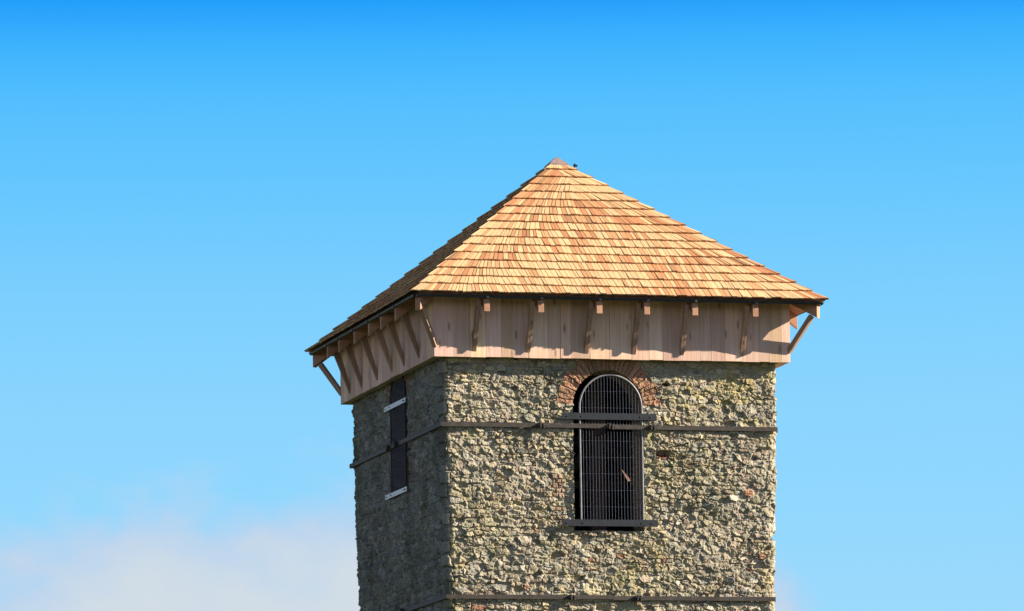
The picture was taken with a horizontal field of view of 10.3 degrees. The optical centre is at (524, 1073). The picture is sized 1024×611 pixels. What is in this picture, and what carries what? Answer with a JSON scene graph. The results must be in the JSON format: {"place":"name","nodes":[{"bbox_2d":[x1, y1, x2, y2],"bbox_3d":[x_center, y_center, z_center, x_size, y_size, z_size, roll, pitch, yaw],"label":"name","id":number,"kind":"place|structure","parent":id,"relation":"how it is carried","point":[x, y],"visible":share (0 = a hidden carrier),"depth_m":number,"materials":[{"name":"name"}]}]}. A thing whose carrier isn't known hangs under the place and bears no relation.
{"place":"outdoors","nodes":[
{"label":"outdoors","id":0,"kind":"place"},
{"bbox_2d":[0,0,1023,610],"label":"sky","id":1,"kind":"structure","parent":0,"point":[195,195],"materials":[{"name":"blue"}]},
{"label":"ground","id":2,"kind":"structure","parent":0,"visible":0},
{"bbox_2d":[304,157,827,610],"bbox_3d":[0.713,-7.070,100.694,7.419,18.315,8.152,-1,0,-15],"label":"stone tower","id":3,"kind":"structure","parent":2,"relation":"on","point":[556,389],"depth_m":97.77,"materials":[{"name":"stone"}]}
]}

